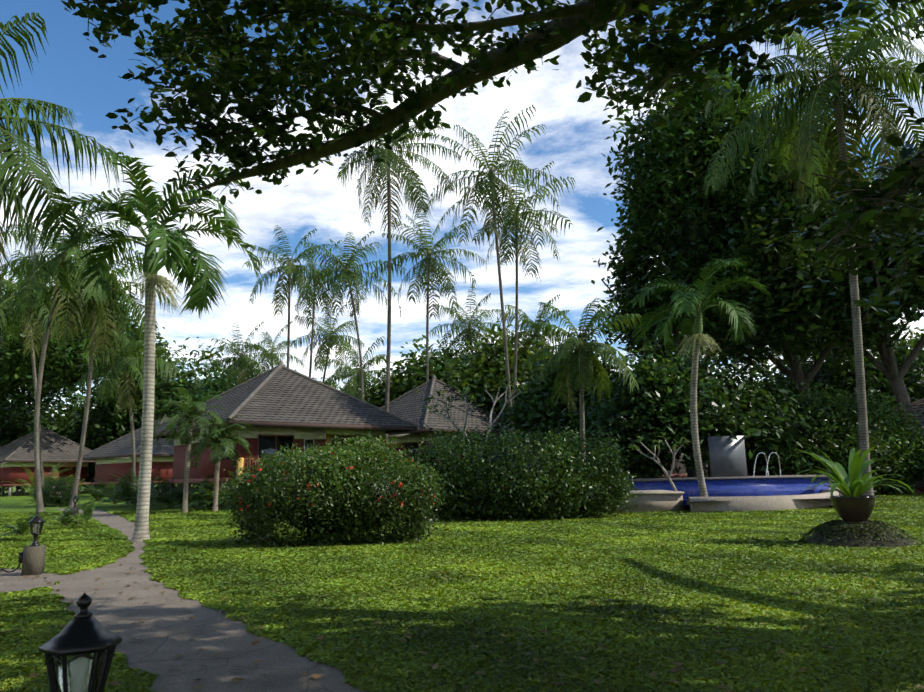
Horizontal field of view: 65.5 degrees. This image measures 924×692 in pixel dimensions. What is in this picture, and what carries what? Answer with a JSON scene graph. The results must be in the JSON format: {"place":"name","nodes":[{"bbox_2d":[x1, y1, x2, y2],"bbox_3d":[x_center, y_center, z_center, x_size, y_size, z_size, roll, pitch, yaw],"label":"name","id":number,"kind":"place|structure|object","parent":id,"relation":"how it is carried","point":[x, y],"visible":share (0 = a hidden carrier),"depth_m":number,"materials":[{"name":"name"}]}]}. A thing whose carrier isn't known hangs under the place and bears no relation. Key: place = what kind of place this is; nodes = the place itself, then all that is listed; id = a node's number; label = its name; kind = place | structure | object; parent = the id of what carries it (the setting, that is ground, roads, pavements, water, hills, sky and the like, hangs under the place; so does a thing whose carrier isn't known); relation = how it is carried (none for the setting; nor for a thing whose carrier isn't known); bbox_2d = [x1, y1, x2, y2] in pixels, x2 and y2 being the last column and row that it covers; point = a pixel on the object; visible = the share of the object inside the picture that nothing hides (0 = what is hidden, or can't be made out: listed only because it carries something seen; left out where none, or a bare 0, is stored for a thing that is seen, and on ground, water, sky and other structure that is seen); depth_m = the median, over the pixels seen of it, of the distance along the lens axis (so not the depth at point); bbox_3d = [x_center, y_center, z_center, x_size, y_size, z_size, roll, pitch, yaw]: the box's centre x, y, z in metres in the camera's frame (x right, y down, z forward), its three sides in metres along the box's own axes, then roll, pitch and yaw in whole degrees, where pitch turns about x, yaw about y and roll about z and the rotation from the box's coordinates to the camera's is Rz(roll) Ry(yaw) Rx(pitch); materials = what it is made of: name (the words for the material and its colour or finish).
{"place":"outdoors","nodes":[
{"label":"outdoors","id":0,"kind":"place"},
{"bbox_2d":[0,509,383,691],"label":"path","id":1,"kind":"structure","parent":0,"point":[167,629],"depth_m":6.69,"materials":[{"name":"concrete"}]},
{"bbox_2d":[0,420,923,507],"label":"bungalow walls","id":2,"kind":"structure","parent":0,"point":[108,467],"depth_m":41.83,"materials":[{"name":"red paint"}]},
{"bbox_2d":[221,436,469,474],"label":"bungalow windows","id":3,"kind":"structure","parent":2,"relation":"in","point":[266,443],"depth_m":37.02,"materials":[{"name":"glass"}]},
{"bbox_2d":[0,360,923,460],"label":"bungalow roofs","id":4,"kind":"structure","parent":2,"relation":"on","point":[280,392],"depth_m":42.05,"materials":[{"name":"grey tile"}]},
{"bbox_2d":[0,473,923,691],"bbox_3d":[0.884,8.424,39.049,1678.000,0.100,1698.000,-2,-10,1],"label":"ground","id":5,"kind":"structure","parent":0,"point":[14,503],"depth_m":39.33,"materials":[{"name":"green plant"}]},
{"bbox_2d":[21,507,78,575],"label":"lamp stone pedestals","id":6,"kind":"object","parent":5,"relation":"on","point":[33,561],"visible":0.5,"depth_m":11.71,"materials":[{"name":"grey stone"}]},
{"bbox_2d":[0,494,122,691],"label":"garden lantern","id":7,"kind":"object","parent":6,"relation":"on","point":[84,631],"visible":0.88,"depth_m":2.50,"materials":[{"name":"black metal"}]},
{"bbox_2d":[34,499,89,691],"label":"lamp bulbs","id":8,"kind":"object","parent":7,"relation":"in","point":[77,671],"depth_m":2.50,"materials":[{"name":"white glass"}]},
{"bbox_2d":[30,499,112,691],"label":"lamp glass panes","id":9,"kind":"object","parent":7,"relation":"attached to","point":[55,665],"visible":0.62,"depth_m":2.53,"materials":[{"name":"glass"}]},
{"bbox_2d":[0,47,923,492],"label":"tree","id":10,"kind":"object","parent":5,"relation":"on","point":[680,227],"depth_m":38.71,"materials":[{"name":"green plant"}]},
{"bbox_2d":[0,0,923,541],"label":"palm","id":11,"kind":"object","parent":5,"relation":"on","point":[92,278],"depth_m":29.57,"materials":[{"name":"green plant"}]},
{"bbox_2d":[127,270,721,363],"bbox_3d":[0.268,-0.641,21.036,18.291,1.597,1.502,3,-11,-23],"label":"palm crownshaft","id":12,"kind":"object","parent":11,"relation":"attached to","point":[162,281],"visible":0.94,"depth_m":18.05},
{"bbox_2d":[0,549,923,691],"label":"fallen leaves","id":13,"kind":"object","parent":5,"relation":"on","point":[315,676],"visible":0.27,"depth_m":5.93,"materials":[{"name":"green plant"}]},
{"bbox_2d":[1,376,923,546],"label":"shrub","id":14,"kind":"object","parent":5,"relation":"on","point":[544,481],"depth_m":22.22,"materials":[{"name":"green plant"}]},
{"bbox_2d":[424,378,689,491],"bbox_3d":[3.285,3.598,26.934,9.650,5.255,4.447,-2,-10,1],"label":"frangipani","id":15,"kind":"object","parent":5,"relation":"on","point":[449,418],"depth_m":26.75,"materials":[{"name":"plant"}]},
{"bbox_2d":[590,469,840,512],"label":"pool wall","id":16,"kind":"structure","parent":5,"relation":"on","point":[658,500],"depth_m":24.59,"materials":[{"name":"grey concrete"}]},
{"bbox_2d":[753,452,780,476],"bbox_3d":[12.332,4.812,29.130,1.258,0.997,0.387,-2,-10,1],"label":"pool handrail","id":17,"kind":"object","parent":16,"relation":"on","point":[767,471],"visible":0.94,"depth_m":29.03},
{"bbox_2d":[683,494,878,501],"bbox_3d":[10.828,5.418,25.761,6.427,0.001,4.400,-2,-10,1],"label":"ledge","id":18,"kind":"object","parent":16,"relation":"in","point":[684,498],"depth_m":27.16,"materials":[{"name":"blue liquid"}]},
{"bbox_2d":[806,521,914,547],"bbox_3d":[7.229,3.431,13.200,1.853,0.460,1.918,-2,-10,1],"label":"dirt mound","id":19,"kind":"object","parent":5,"relation":"on","point":[863,541],"visible":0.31,"depth_m":12.63,"materials":[{"name":"brown soil"}]},
{"bbox_2d":[830,495,875,521],"bbox_3d":[7.236,3.011,13.267,0.760,0.470,0.760,-2,-10,1],"label":"plant pot","id":20,"kind":"object","parent":19,"relation":"on","point":[855,509],"visible":0.88,"depth_m":13.03,"materials":[{"name":"brown ceramic"}]},
{"bbox_2d":[765,441,919,496],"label":"potted plant leaves","id":21,"kind":"object","parent":20,"relation":"on","point":[855,483],"visible":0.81,"depth_m":13.24,"materials":[{"name":"green plant"}]},
{"bbox_2d":[797,519,922,547],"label":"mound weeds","id":22,"kind":"object","parent":19,"relation":"on","point":[879,523],"visible":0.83,"depth_m":12.76,"materials":[{"name":"green plant"}]},
{"bbox_2d":[0,0,923,479],"label":"sky","id":23,"kind":"structure","parent":0,"point":[72,76],"materials":[{"name":"blue"}]},
{"bbox_2d":[61,0,923,323],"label":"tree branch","id":24,"kind":"object","parent":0,"point":[359,52],"depth_m":6.63,"materials":[{"name":"green plant"}]},
{"bbox_2d":[707,436,746,476],"bbox_3d":[11.233,4.673,30.429,1.487,1.702,0.150,-2,-10,1],"label":"metal panel","id":25,"kind":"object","parent":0,"point":[727,456],"depth_m":30.36,"materials":[{"name":"silver metal"}]},
{"bbox_2d":[625,477,829,504],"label":"swimming pool","id":26,"kind":"structure","parent":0,"point":[733,487],"depth_m":27.98,"materials":[{"name":"blue liquid"}]}
]}

